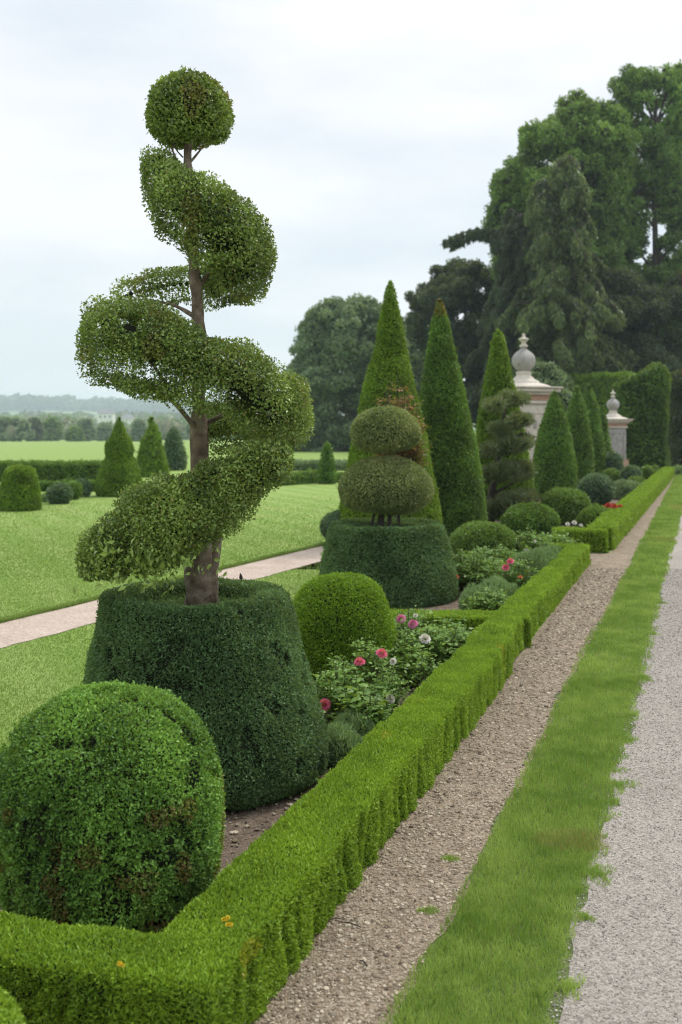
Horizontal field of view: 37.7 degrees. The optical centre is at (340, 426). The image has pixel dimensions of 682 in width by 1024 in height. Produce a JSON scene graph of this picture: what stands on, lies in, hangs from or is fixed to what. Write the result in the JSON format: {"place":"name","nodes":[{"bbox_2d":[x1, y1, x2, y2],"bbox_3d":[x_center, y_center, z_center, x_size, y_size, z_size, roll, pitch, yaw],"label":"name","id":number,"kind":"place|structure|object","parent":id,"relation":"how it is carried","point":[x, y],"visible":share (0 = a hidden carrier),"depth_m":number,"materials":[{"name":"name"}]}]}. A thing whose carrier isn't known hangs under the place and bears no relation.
{"place":"outdoors","nodes":[
{"label":"outdoors","id":0,"kind":"place"},
{"bbox_2d":[0,546,323,647],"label":"garden path","id":1,"kind":"structure","parent":0,"point":[38,626],"depth_m":10.67,"materials":[{"name":"beige gravel"}]},
{"bbox_2d":[0,651,521,929],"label":"soil bed","id":2,"kind":"object","parent":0,"point":[246,837],"visible":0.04,"depth_m":5.04,"materials":[{"name":"brown soil"}]},
{"bbox_2d":[0,986,26,1023],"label":"box ball","id":3,"kind":"object","parent":2,"relation":"on","point":[10,1010],"visible":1,"depth_m":2.75,"materials":[{"name":"green plant"}]},
{"bbox_2d":[0,909,200,1023],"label":"box hedge","id":4,"kind":"object","parent":2,"relation":"on","point":[52,972],"visible":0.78,"depth_m":3.18,"materials":[{"name":"green plant"}]},
{"bbox_2d":[0,679,226,937],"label":"box ball","id":5,"kind":"object","parent":2,"relation":"on","point":[112,797],"visible":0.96,"depth_m":3.82,"materials":[{"name":"green plant"}]},
{"bbox_2d":[82,576,329,812],"bbox_3d":[-0.810,1.472,5.747,1.502,1.111,1.487,0,0,0],"label":"drum topiary","id":6,"kind":"object","parent":2,"relation":"on","point":[231,668],"visible":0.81,"depth_m":5.28,"materials":[{"name":"green plant"}]},
{"bbox_2d":[69,65,314,605],"bbox_3d":[-0.836,-0.466,5.680,1.452,3.153,1.094,0,0,-28],"label":"spiral topiary","id":7,"kind":"object","parent":6,"relation":"on","point":[154,521],"visible":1,"depth_m":5.44,"materials":[{"name":"green plant"}]},
{"bbox_2d":[111,633,513,1023],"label":"box hedge","id":8,"kind":"object","parent":2,"relation":"on","point":[280,889],"visible":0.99,"depth_m":4.02,"materials":[{"name":"green plant"}]},
{"bbox_2d":[312,656,370,722],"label":"rose bush","id":9,"kind":"object","parent":2,"relation":"on","point":[328,701],"visible":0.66,"depth_m":6.72,"materials":[{"name":"green plant"}]},
{"bbox_2d":[327,721,362,766],"bbox_3d":[-0.022,1.911,5.929,0.355,0.305,0.406,0,0,-25],"label":"grey mound","id":10,"kind":"object","parent":2,"relation":"on","point":[344,739],"visible":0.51,"depth_m":5.85,"materials":[{"name":"green plant"}]},
{"bbox_2d":[293,571,397,689],"bbox_3d":[-0.008,1.577,7.899,0.918,0.880,0.896,0,0,0],"label":"box ball","id":11,"kind":"object","parent":2,"relation":"on","point":[336,612],"visible":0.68,"depth_m":7.59,"materials":[{"name":"green plant"}]},
{"bbox_2d":[329,708,375,737],"bbox_3d":[0.087,1.910,6.290,0.334,0.271,0.303,0,0,39],"label":"grey mound","id":12,"kind":"object","parent":2,"relation":"on","point":[348,717],"visible":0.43,"depth_m":6.23,"materials":[{"name":"green plant"}]},
{"bbox_2d":[323,672,392,723],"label":"leafy plant","id":13,"kind":"object","parent":2,"relation":"on","point":[346,700],"visible":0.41,"depth_m":6.49,"materials":[{"name":"green plant"}]},
{"bbox_2d":[327,636,402,701],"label":"rose bush","id":14,"kind":"object","parent":2,"relation":"on","point":[379,656],"visible":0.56,"depth_m":7.17,"materials":[{"name":"green plant"}]},
{"bbox_2d":[350,691,396,725],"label":"rose bush","id":15,"kind":"object","parent":2,"relation":"on","point":[375,706],"visible":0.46,"depth_m":6.33,"materials":[{"name":"green plant"}]},
{"bbox_2d":[357,661,416,715],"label":"rose bush","id":16,"kind":"object","parent":2,"relation":"on","point":[394,697],"visible":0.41,"depth_m":6.83,"materials":[{"name":"green plant"}]},
{"bbox_2d":[387,619,430,671],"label":"leafy plant","id":17,"kind":"object","parent":2,"relation":"on","point":[403,637],"visible":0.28,"depth_m":7.84,"materials":[{"name":"green plant"}]},
{"bbox_2d":[381,640,444,688],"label":"leafy plant","id":18,"kind":"object","parent":2,"relation":"on","point":[409,675],"visible":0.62,"depth_m":7.62,"materials":[{"name":"green plant"}]},
{"bbox_2d":[393,605,441,644],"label":"rose bush","id":19,"kind":"object","parent":2,"relation":"on","point":[412,623],"visible":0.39,"depth_m":8.44,"materials":[{"name":"green plant"}]},
{"bbox_2d":[397,618,473,668],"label":"rose bush","id":20,"kind":"object","parent":2,"relation":"on","point":[436,643],"visible":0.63,"depth_m":8.17,"materials":[{"name":"green plant"}]},
{"bbox_2d":[428,615,479,646],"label":"leafy plant","id":21,"kind":"object","parent":2,"relation":"on","point":[444,620],"visible":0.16,"depth_m":8.70,"materials":[{"name":"green plant"}]},
{"bbox_2d":[0,409,672,760],"bbox_3d":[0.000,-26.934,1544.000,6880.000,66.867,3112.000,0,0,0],"label":"lawn","id":22,"kind":"structure","parent":0,"point":[64,450],"depth_m":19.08,"materials":[{"name":"green plant"}]},
{"bbox_2d":[0,416,35,441],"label":"tree","id":23,"kind":"object","parent":22,"relation":"on","point":[24,430],"visible":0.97,"depth_m":289.19,"materials":[{"name":"green plant"}]},
{"bbox_2d":[0,464,42,511],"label":"dome topiary","id":24,"kind":"object","parent":22,"relation":"on","point":[20,489],"visible":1,"depth_m":23.66,"materials":[{"name":"green plant"}]},
{"bbox_2d":[25,417,44,440],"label":"tree","id":25,"kind":"object","parent":22,"relation":"on","point":[36,426],"visible":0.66,"depth_m":302.68,"materials":[{"name":"green plant"}]},
{"bbox_2d":[0,458,102,480],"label":"clipped hedge","id":26,"kind":"object","parent":22,"relation":"on","point":[50,470],"visible":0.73,"depth_m":36.65,"materials":[{"name":"green plant"}]},
{"bbox_2d":[42,417,63,440],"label":"tree","id":27,"kind":"object","parent":22,"relation":"on","point":[53,428],"visible":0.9,"depth_m":316.43,"materials":[{"name":"green plant"}]},
{"bbox_2d":[45,481,73,503],"bbox_3d":[-7.324,1.732,25.989,0.762,0.629,0.792,0,0,0],"label":"box ball","id":28,"kind":"object","parent":22,"relation":"on","point":[59,493],"visible":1,"depth_m":25.79,"materials":[{"name":"green plant"}]},
{"bbox_2d":[39,478,95,491],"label":"clipped hedge","id":29,"kind":"object","parent":22,"relation":"on","point":[44,484],"visible":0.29,"depth_m":30.88,"materials":[{"name":"green plant"}]},
{"bbox_2d":[65,480,83,499],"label":"box ball","id":30,"kind":"object","parent":22,"relation":"on","point":[76,486],"visible":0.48,"depth_m":27.37,"materials":[{"name":"green plant"}]},
{"bbox_2d":[65,425,84,441],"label":"tree","id":31,"kind":"object","parent":22,"relation":"on","point":[74,433],"visible":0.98,"depth_m":288.76,"materials":[{"name":"green plant"}]},
{"bbox_2d":[75,477,93,496],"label":"box ball","id":32,"kind":"object","parent":22,"relation":"on","point":[86,484],"visible":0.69,"depth_m":28.41,"materials":[{"name":"green plant"}]},
{"bbox_2d":[76,418,97,440],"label":"tree","id":33,"kind":"object","parent":22,"relation":"on","point":[89,429],"visible":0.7,"depth_m":302.59,"materials":[{"name":"green plant"}]},
{"bbox_2d":[95,423,112,440],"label":"tree","id":34,"kind":"object","parent":22,"relation":"on","point":[105,430],"visible":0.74,"depth_m":316.46,"materials":[{"name":"green plant"}]},
{"bbox_2d":[97,409,115,423],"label":"white house","id":35,"kind":"structure","parent":22,"relation":"on","point":[105,415],"depth_m":696.00,"materials":[{"name":"paint"}]},
{"bbox_2d":[0,412,216,425],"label":"woods","id":36,"kind":"object","parent":22,"relation":"on","point":[26,416],"visible":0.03,"depth_m":795.55,"materials":[{"name":"grey plant"}]},
{"bbox_2d":[93,417,142,496],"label":"cone topiary","id":37,"kind":"object","parent":22,"relation":"on","point":[118,469],"visible":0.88,"depth_m":28.63,"materials":[{"name":"green plant"}]},
{"bbox_2d":[5,414,248,439],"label":"woods","id":38,"kind":"object","parent":22,"relation":"on","point":[165,424],"visible":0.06,"depth_m":416.21,"materials":[{"name":"grey plant"}]},
{"bbox_2d":[129,418,147,441],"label":"tree","id":39,"kind":"object","parent":22,"relation":"on","point":[138,428],"visible":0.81,"depth_m":288.48,"materials":[{"name":"green plant"}]},
{"bbox_2d":[136,416,169,477],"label":"cone topiary","id":40,"kind":"object","parent":22,"relation":"on","point":[151,456],"visible":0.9,"depth_m":39.65,"materials":[{"name":"green plant"}]},
{"bbox_2d":[0,392,338,413],"bbox_3d":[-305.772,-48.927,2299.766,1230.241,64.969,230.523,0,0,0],"label":"ridge woods","id":41,"kind":"object","parent":22,"relation":"on","point":[64,402],"visible":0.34,"depth_m":2235.81,"materials":[{"name":"grey plant"}]},
{"bbox_2d":[0,409,343,418],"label":"hillside woods","id":42,"kind":"object","parent":22,"relation":"on","point":[136,413],"visible":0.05,"depth_m":1234.99,"materials":[{"name":"green plant"}]},
{"bbox_2d":[163,426,188,470],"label":"cone topiary","id":43,"kind":"object","parent":22,"relation":"on","point":[176,455],"visible":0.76,"depth_m":45.70,"materials":[{"name":"green plant"}]},
{"bbox_2d":[261,467,318,485],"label":"clipped hedge","id":44,"kind":"object","parent":22,"relation":"on","point":[309,476],"visible":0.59,"depth_m":34.80,"materials":[{"name":"green plant"}]},
{"bbox_2d":[292,457,346,470],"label":"clipped hedge","id":45,"kind":"object","parent":22,"relation":"on","point":[304,465],"visible":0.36,"depth_m":45.52,"materials":[{"name":"green plant"}]},
{"bbox_2d":[316,441,336,483],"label":"cone topiary","id":46,"kind":"object","parent":22,"relation":"on","point":[327,471],"visible":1,"depth_m":34.85,"materials":[{"name":"green plant"}]},
{"bbox_2d":[318,509,340,538],"bbox_3d":[0.112,1.688,16.904,0.991,0.670,0.996,0,0,0],"label":"box ball","id":47,"kind":"object","parent":22,"relation":"on","point":[327,519],"visible":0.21,"depth_m":16.71,"materials":[{"name":"green plant"}]},
{"bbox_2d":[279,292,422,451],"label":"round tree","id":48,"kind":"object","parent":22,"relation":"on","point":[335,337],"visible":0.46,"depth_m":92.85,"materials":[{"name":"green plant"}]},
{"bbox_2d":[369,373,435,517],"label":"copper shrub","id":49,"kind":"object","parent":22,"relation":"on","point":[412,454],"visible":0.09,"depth_m":13.11,"materials":[{"name":"brown plant"}]},
{"bbox_2d":[402,256,494,427],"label":"dark tree","id":50,"kind":"object","parent":22,"relation":"on","point":[455,285],"visible":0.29,"depth_m":82.22,"materials":[{"name":"green plant"}]},
{"bbox_2d":[439,209,545,415],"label":"weeping conifer","id":51,"kind":"object","parent":22,"relation":"on","point":[512,273],"visible":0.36,"depth_m":75.33,"materials":[{"name":"green plant"}]},
{"bbox_2d":[512,333,562,461],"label":"stone pier","id":52,"kind":"structure","parent":22,"relation":"on","point":[523,360],"depth_m":30.58,"materials":[{"name":"beige stone"}]},
{"bbox_2d":[516,361,572,415],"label":"rounded shrub","id":53,"kind":"object","parent":22,"relation":"on","point":[549,374],"visible":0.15,"depth_m":51.51,"materials":[{"name":"green plant"}]},
{"bbox_2d":[480,87,643,283],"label":"broad tree","id":54,"kind":"object","parent":22,"relation":"on","point":[597,140],"visible":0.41,"depth_m":78.06,"materials":[{"name":"green plant"}]},
{"bbox_2d":[493,153,638,391],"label":"weeping conifer","id":55,"kind":"object","parent":22,"relation":"on","point":[563,316],"visible":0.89,"depth_m":70.41,"materials":[{"name":"green plant"}]},
{"bbox_2d":[559,370,635,414],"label":"tall hedge","id":56,"kind":"object","parent":22,"relation":"on","point":[600,383],"visible":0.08,"depth_m":66.57,"materials":[{"name":"green plant"}]},
{"bbox_2d":[591,265,681,450],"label":"dark tree","id":57,"kind":"object","parent":22,"relation":"on","point":[631,293],"visible":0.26,"depth_m":72.37,"materials":[{"name":"green plant"}]},
{"bbox_2d":[610,361,671,469],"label":"hedge","id":58,"kind":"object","parent":22,"relation":"on","point":[641,397],"depth_m":43.97,"materials":[{"name":"green plant"}]},
{"bbox_2d":[607,62,681,341],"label":"tall tree","id":59,"kind":"object","parent":22,"relation":"on","point":[657,181],"visible":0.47,"depth_m":81.09,"materials":[{"name":"green plant"}]},
{"bbox_2d":[651,59,681,326],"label":"tall tree","id":60,"kind":"object","parent":22,"relation":"on","point":[678,65],"visible":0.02,"depth_m":89.59,"materials":[{"name":"green plant"}]},
{"bbox_2d":[667,369,681,465],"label":"dark tree","id":61,"kind":"object","parent":22,"relation":"on","point":[675,429],"visible":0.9,"depth_m":49.56,"materials":[{"name":"green plant"}]},
{"bbox_2d":[0,0,681,400],"label":"sky","id":62,"kind":"structure","parent":0,"point":[367,135],"materials":[{"name":"white"}]},
{"bbox_2d":[294,498,618,568],"bbox_3d":[6.938,1.996,29.025,4.047,0.001,33.505,0,0,21],"label":"soil bed","id":63,"kind":"object","parent":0,"point":[613,500],"visible":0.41,"depth_m":17.85,"materials":[{"name":"brown soil"}]},
{"bbox_2d":[338,280,443,523],"bbox_3d":[0.825,-0.219,16.788,1.847,4.496,1.852,0,0,0],"label":"cone topiary","id":64,"kind":"object","parent":63,"relation":"on","point":[389,362],"visible":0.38,"depth_m":16.57,"materials":[{"name":"green plant"}]},
{"bbox_2d":[418,298,487,537],"bbox_3d":[1.965,-0.184,18.599,1.585,4.427,1.572,0,0,0],"label":"cone topiary","id":65,"kind":"object","parent":63,"relation":"on","point":[455,457],"visible":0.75,"depth_m":18.19,"materials":[{"name":"green plant"}]},
{"bbox_2d":[475,329,534,519],"bbox_3d":[3.536,-0.076,21.999,1.588,4.229,1.583,0,0,0],"label":"cone topiary","id":66,"kind":"object","parent":63,"relation":"on","point":[498,376],"visible":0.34,"depth_m":21.78,"materials":[{"name":"green plant"}]},
{"bbox_2d":[477,387,542,521],"bbox_3d":[3.403,0.612,19.986,1.585,2.836,1.824,0,0,0],"label":"cloud pine","id":67,"kind":"object","parent":63,"relation":"on","point":[505,442],"visible":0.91,"depth_m":19.72,"materials":[{"name":"green plant"}]},
{"bbox_2d":[500,501,560,540],"bbox_3d":[3.319,1.662,17.491,1.057,0.730,1.079,0,0,0],"label":"box ball","id":68,"kind":"object","parent":63,"relation":"on","point":[536,516],"visible":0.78,"depth_m":17.17,"materials":[{"name":"green plant"}]},
{"bbox_2d":[532,390,577,497],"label":"cone topiary","id":69,"kind":"object","parent":63,"relation":"on","point":[554,458],"visible":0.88,"depth_m":27.64,"materials":[{"name":"green plant"}]},
{"bbox_2d":[537,530,582,543],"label":"leafy plant","id":70,"kind":"object","parent":63,"relation":"on","point":[559,538],"visible":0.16,"depth_m":15.17,"materials":[{"name":"green plant"}]},
{"bbox_2d":[540,486,590,524],"bbox_3d":[4.633,1.622,20.595,1.112,0.804,1.058,0,0,0],"label":"box ball","id":71,"kind":"object","parent":63,"relation":"on","point":[569,504],"visible":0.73,"depth_m":20.25,"materials":[{"name":"green plant"}]},
{"bbox_2d":[551,526,609,552],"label":"box hedge","id":72,"kind":"object","parent":63,"relation":"on","point":[596,539],"visible":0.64,"depth_m":15.79,"materials":[{"name":"green plant"}]},
{"bbox_2d":[566,385,595,484],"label":"cone topiary","id":73,"kind":"object","parent":63,"relation":"on","point":[579,425],"visible":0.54,"depth_m":33.67,"materials":[{"name":"green plant"}]},
{"bbox_2d":[574,502,608,527],"bbox_3d":[4.839,1.800,19.173,0.768,0.701,0.744,0,0,0],"label":"grey mound","id":74,"kind":"object","parent":63,"relation":"on","point":[586,515],"visible":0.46,"depth_m":19.04,"materials":[{"name":"green plant"}]},
{"bbox_2d":[583,384,607,473],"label":"cone topiary","id":75,"kind":"object","parent":63,"relation":"on","point":[593,409],"visible":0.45,"depth_m":37.66,"materials":[{"name":"green plant"}]},
{"bbox_2d":[576,471,614,505],"bbox_3d":[6.502,1.578,25.519,1.008,0.914,0.984,0,0,0],"label":"box ball","id":76,"kind":"object","parent":63,"relation":"on","point":[599,488],"visible":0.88,"depth_m":25.21,"materials":[{"name":"green plant"}]},
{"bbox_2d":[598,401,612,452],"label":"cone topiary","id":77,"kind":"object","parent":63,"relation":"on","point":[604,421],"visible":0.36,"depth_m":39.48,"materials":[{"name":"green plant"}]},
{"bbox_2d":[601,468,620,481],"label":"box ball","id":78,"kind":"object","parent":63,"relation":"on","point":[613,474],"visible":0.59,"depth_m":34.31,"materials":[{"name":"green plant"}]},
{"bbox_2d":[604,451,624,471],"bbox_3d":[10.305,1.479,37.997,0.963,1.165,0.931,0,0,0],"label":"box ball","id":79,"kind":"object","parent":63,"relation":"on","point":[614,459],"visible":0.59,"depth_m":37.74,"materials":[{"name":"green plant"}]},
{"bbox_2d":[606,390,633,466],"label":"stone pier","id":80,"kind":"structure","parent":63,"relation":"on","point":[617,424],"depth_m":41.13,"materials":[{"name":"beige stone"}]},
{"bbox_2d":[613,478,642,499],"bbox_3d":[7.799,1.792,27.571,0.938,0.776,1.017,0,0,-23],"label":"grey mound","id":81,"kind":"object","parent":63,"relation":"on","point":[623,488],"visible":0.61,"depth_m":27.26,"materials":[{"name":"green plant"}]},
{"bbox_2d":[619,465,641,479],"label":"box ball","id":82,"kind":"object","parent":63,"relation":"on","point":[628,471],"visible":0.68,"depth_m":33.82,"materials":[{"name":"green plant"}]},
{"bbox_2d":[587,466,674,549],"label":"box hedge","id":83,"kind":"object","parent":63,"relation":"on","point":[618,524],"visible":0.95,"depth_m":20.70,"materials":[{"name":"green plant"}]},
{"bbox_2d":[641,464,655,479],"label":"box ball","id":84,"kind":"object","parent":63,"relation":"on","point":[647,470],"visible":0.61,"depth_m":34.36,"materials":[{"name":"green plant"}]},
{"bbox_2d":[390,560,526,611],"bbox_3d":[1.551,1.996,12.000,2.113,0.001,7.104,0,0,19],"label":"soil bed","id":85,"kind":"object","parent":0,"point":[454,604],"visible":0.02,"depth_m":11.10,"materials":[{"name":"brown soil"}]},
{"bbox_2d":[319,517,460,608],"bbox_3d":[0.548,1.554,11.754,1.700,0.935,1.706,0,0,0],"label":"drum topiary","id":86,"kind":"object","parent":85,"relation":"on","point":[409,562],"visible":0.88,"depth_m":11.13,"materials":[{"name":"green plant"}]},
{"bbox_2d":[336,405,434,526],"bbox_3d":[0.527,0.491,11.752,1.176,1.512,1.164,0,0,0],"label":"tiered topiary","id":87,"kind":"object","parent":86,"relation":"on","point":[390,485],"visible":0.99,"depth_m":11.43,"materials":[{"name":"green plant"}]},
{"bbox_2d":[390,607,534,647],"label":"box hedge","id":88,"kind":"object","parent":85,"relation":"on","point":[474,617],"visible":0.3,"depth_m":9.10,"materials":[{"name":"green plant"}]},
{"bbox_2d":[453,545,506,591],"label":"rose bush","id":89,"kind":"object","parent":85,"relation":"on","point":[467,572],"visible":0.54,"depth_m":11.90,"materials":[{"name":"green plant"}]},
{"bbox_2d":[458,582,507,609],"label":"leafy plant","id":90,"kind":"object","parent":85,"relation":"on","point":[471,588],"visible":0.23,"depth_m":10.57,"materials":[{"name":"green plant"}]},
{"bbox_2d":[449,521,518,566],"bbox_3d":[2.044,1.675,14.306,1.041,0.695,1.025,0,0,0],"label":"box ball","id":91,"kind":"object","parent":85,"relation":"on","point":[469,536],"visible":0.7,"depth_m":13.99,"materials":[{"name":"green plant"}]},
{"bbox_2d":[462,587,509,610],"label":"rose bush","id":92,"kind":"object","parent":85,"relation":"on","point":[477,603],"visible":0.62,"depth_m":10.22,"materials":[{"name":"green plant"}]},
{"bbox_2d":[467,543,518,568],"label":"leafy plant","id":93,"kind":"object","parent":85,"relation":"on","point":[502,554],"visible":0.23,"depth_m":13.24,"materials":[{"name":"green plant"}]},
{"bbox_2d":[477,575,519,597],"bbox_3d":[1.733,1.860,11.020,0.565,0.457,0.716,0,0,0],"label":"grey mound","id":94,"kind":"object","parent":85,"relation":"on","point":[511,589],"visible":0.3,"depth_m":10.87,"materials":[{"name":"green plant"}]},
{"bbox_2d":[476,557,540,587],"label":"rose bush","id":95,"kind":"object","parent":85,"relation":"on","point":[508,572],"visible":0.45,"depth_m":11.52,"materials":[{"name":"green plant"}]},
{"bbox_2d":[465,542,590,660],"bbox_3d":[2.313,1.843,11.330,0.383,0.354,7.024,0,0,20],"label":"box hedge","id":96,"kind":"object","parent":85,"relation":"on","point":[540,595],"visible":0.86,"depth_m":10.36,"materials":[{"name":"green plant"}]},
{"bbox_2d":[510,546,557,580],"bbox_3d":[2.505,1.844,12.926,0.751,0.561,0.858,0,0,0],"label":"grey mound","id":97,"kind":"object","parent":85,"relation":"on","point":[540,558],"visible":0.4,"depth_m":12.72,"materials":[{"name":"green plant"}]},
{"bbox_2d":[514,524,557,553],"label":"flowering plant","id":98,"kind":"object","parent":85,"relation":"on","point":[526,542],"visible":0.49,"depth_m":14.08,"materials":[{"name":"green plant"}]},
{"bbox_2d":[532,543,563,554],"bbox_3d":[2.885,1.853,13.992,0.643,0.484,0.633,0,0,0],"label":"grey mound","id":99,"kind":"object","parent":85,"relation":"on","point":[555,549],"visible":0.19,"depth_m":13.92,"materials":[{"name":"green plant"}]},
{"bbox_2d":[251,475,675,1023],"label":"dirt path","id":100,"kind":"structure","parent":0,"point":[620,555],"depth_m":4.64,"materials":[{"name":"gravel"}]},
{"bbox_2d":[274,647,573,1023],"bbox_3d":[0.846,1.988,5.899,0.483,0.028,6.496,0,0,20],"label":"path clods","id":101,"kind":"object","parent":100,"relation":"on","point":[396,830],"visible":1,"depth_m":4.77,"materials":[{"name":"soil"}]},
{"bbox_2d":[379,474,681,1023],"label":"verge","id":102,"kind":"structure","parent":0,"point":[585,898],"depth_m":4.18,"materials":[{"name":"green plant"}]},
{"bbox_2d":[546,569,681,1023],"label":"drive gravel","id":103,"kind":"structure","parent":0,"point":[640,783],"depth_m":4.70,"materials":[{"name":"grey gravel"}]},
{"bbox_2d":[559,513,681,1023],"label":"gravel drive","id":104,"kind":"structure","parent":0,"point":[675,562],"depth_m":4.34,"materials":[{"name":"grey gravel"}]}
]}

